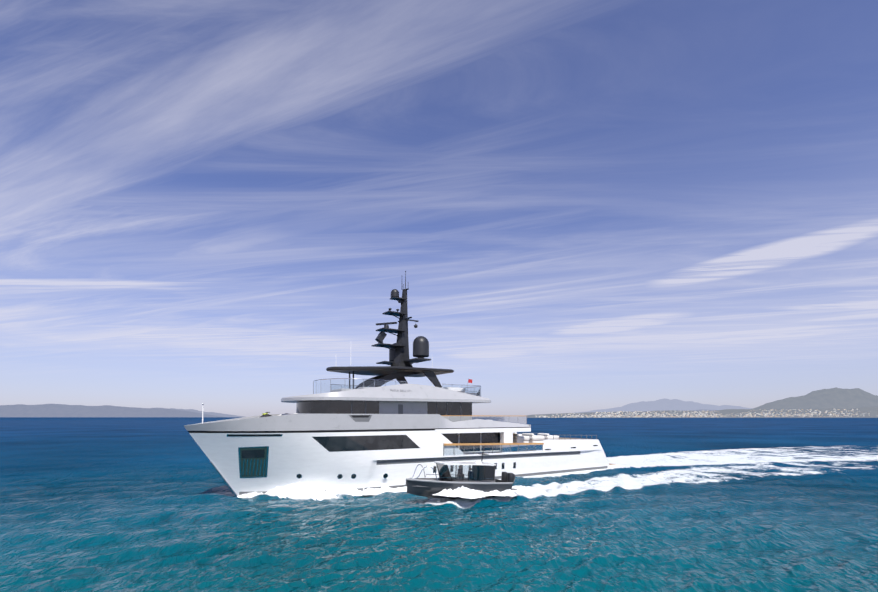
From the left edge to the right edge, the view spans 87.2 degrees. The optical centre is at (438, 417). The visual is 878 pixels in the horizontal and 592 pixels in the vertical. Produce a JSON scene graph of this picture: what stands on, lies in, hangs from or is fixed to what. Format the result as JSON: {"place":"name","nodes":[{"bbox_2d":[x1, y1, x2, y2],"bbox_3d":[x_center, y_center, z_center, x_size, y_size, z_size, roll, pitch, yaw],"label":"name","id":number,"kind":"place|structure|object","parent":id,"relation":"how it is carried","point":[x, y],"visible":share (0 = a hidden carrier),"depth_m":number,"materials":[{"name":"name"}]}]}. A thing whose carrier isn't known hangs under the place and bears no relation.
{"place":"outdoors","nodes":[
{"label":"outdoors","id":0,"kind":"place"},
{"bbox_2d":[0,404,221,416],"bbox_3d":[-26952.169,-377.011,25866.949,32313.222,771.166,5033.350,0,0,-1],"label":"mountains","id":1,"kind":"structure","parent":0,"point":[45,410],"depth_m":24792.47,"materials":[{"name":"grey stone"}]},
{"bbox_2d":[167,408,243,416],"bbox_3d":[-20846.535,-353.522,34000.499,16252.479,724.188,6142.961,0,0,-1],"label":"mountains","id":2,"kind":"structure","parent":0,"point":[213,413],"depth_m":33081.77,"materials":[{"name":"grey stone"}]},
{"bbox_2d":[259,387,558,442],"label":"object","id":3,"kind":"object","parent":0,"point":[526,438],"visible":0.31,"depth_m":51.47,"materials":[{"name":"white"}]},
{"bbox_2d":[0,417,877,591],"bbox_3d":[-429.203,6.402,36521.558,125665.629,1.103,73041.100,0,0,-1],"label":"sea water","id":4,"kind":"structure","parent":0,"point":[121,504],"depth_m":29.37,"materials":[{"name":"teal liquid"}]},
{"bbox_2d":[188,429,617,496],"bbox_3d":[0.725,4.672,49.889,49.268,7.200,9.600,0,0,-34],"label":"yacht hull","id":5,"kind":"object","parent":4,"relation":"on","point":[308,457],"visible":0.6,"depth_m":39.51,"materials":[{"name":"white paint"}]},
{"bbox_2d":[184,414,530,430],"bbox_3d":[-6.320,0.377,45.195,32.899,1.350,9.644,0,0,-34],"label":"grey yacht bulwark","id":6,"kind":"object","parent":5,"relation":"on","point":[288,422],"visible":1,"depth_m":38.53,"materials":[{"name":"grey paint"}]},
{"bbox_2d":[296,401,471,421],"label":"yacht upper house","id":7,"kind":"structure","parent":6,"relation":"on","point":[375,407],"depth_m":41.78,"materials":[{"name":"black glass"}]},
{"bbox_2d":[281,383,490,402],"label":"upper deck","id":8,"kind":"structure","parent":7,"relation":"on","point":[422,393],"depth_m":41.52,"materials":[{"name":"white metal"}]},
{"bbox_2d":[326,366,453,388],"bbox_3d":[-5.280,-3.268,45.888,12.100,3.080,7.200,0,0,-34],"label":"hardtop","id":9,"kind":"object","parent":8,"relation":"on","point":[382,373],"visible":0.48,"depth_m":44.56,"materials":[{"name":"black metal"}]},
{"bbox_2d":[371,271,430,366],"bbox_3d":[-4.198,-9.715,46.609,4.900,10.546,6.600,0,0,-34],"label":"yacht mast","id":10,"kind":"object","parent":9,"relation":"on","point":[399,352],"visible":1,"depth_m":46.25,"materials":[{"name":"black metal"}]},
{"bbox_2d":[202,378,596,455],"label":"railings","id":11,"kind":"object","parent":5,"relation":"attached to","point":[322,386],"visible":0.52,"depth_m":47.20,"materials":[{"name":"silver metal"}]},
{"bbox_2d":[442,432,512,453],"bbox_3d":[0.420,2.632,49.686,11.400,2.160,9.560,0,0,-34],"label":"yacht main saloon","id":12,"kind":"object","parent":5,"relation":"on","point":[497,437],"visible":0.17,"depth_m":47.37,"materials":[{"name":"black glass"}]},
{"bbox_2d":[432,427,530,433],"bbox_3d":[2.168,1.282,50.850,12.500,0.540,9.600,0,0,-34],"label":"deck overhang","id":13,"kind":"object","parent":12,"relation":"on","point":[479,430],"depth_m":46.49,"materials":[{"name":"white paint"}]},
{"bbox_2d":[237,463,619,500],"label":"bow wave","id":14,"kind":"object","parent":4,"relation":"on","point":[298,490],"visible":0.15,"depth_m":38.13,"materials":[{"name":"white liquid"}]},
{"bbox_2d":[406,446,546,498],"bbox_3d":[4.748,4.631,38.518,16.503,4.353,5.449,4,-2,-29],"label":"tender","id":15,"kind":"object","parent":4,"relation":"on","point":[480,481],"visible":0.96,"depth_m":36.12,"materials":[{"name":"paint"}]},
{"bbox_2d":[0,0,877,416],"label":"sky","id":16,"kind":"structure","parent":0,"point":[220,205],"materials":[{"name":"blue"}]},
{"bbox_2d":[575,398,752,412],"bbox_3d":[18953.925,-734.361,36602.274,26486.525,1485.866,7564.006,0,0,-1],"label":"mountains","id":17,"kind":"structure","parent":0,"point":[664,404],"depth_m":35353.21,"materials":[{"name":"grey stone"}]},
{"bbox_2d":[676,409,715,410],"bbox_3d":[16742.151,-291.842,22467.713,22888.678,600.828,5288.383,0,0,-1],"label":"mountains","id":18,"kind":"structure","parent":0,"point":[697,410],"depth_m":22012.76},
{"bbox_2d":[525,407,877,417],"bbox_3d":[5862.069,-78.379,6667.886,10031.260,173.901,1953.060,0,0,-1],"label":"coastline","id":19,"kind":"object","parent":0,"point":[865,411],"depth_m":6208.65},
{"bbox_2d":[535,409,869,417],"bbox_3d":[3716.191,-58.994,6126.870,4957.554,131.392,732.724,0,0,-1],"label":"coastal town","id":20,"kind":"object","parent":19,"relation":"on","point":[705,415],"depth_m":6092.64,"materials":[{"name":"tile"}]},
{"bbox_2d":[753,387,877,409],"bbox_3d":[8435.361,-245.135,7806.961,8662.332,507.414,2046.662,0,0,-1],"label":"hill","id":21,"kind":"structure","parent":0,"point":[835,397],"depth_m":7397.75,"materials":[{"name":"grey stone"}]}
]}

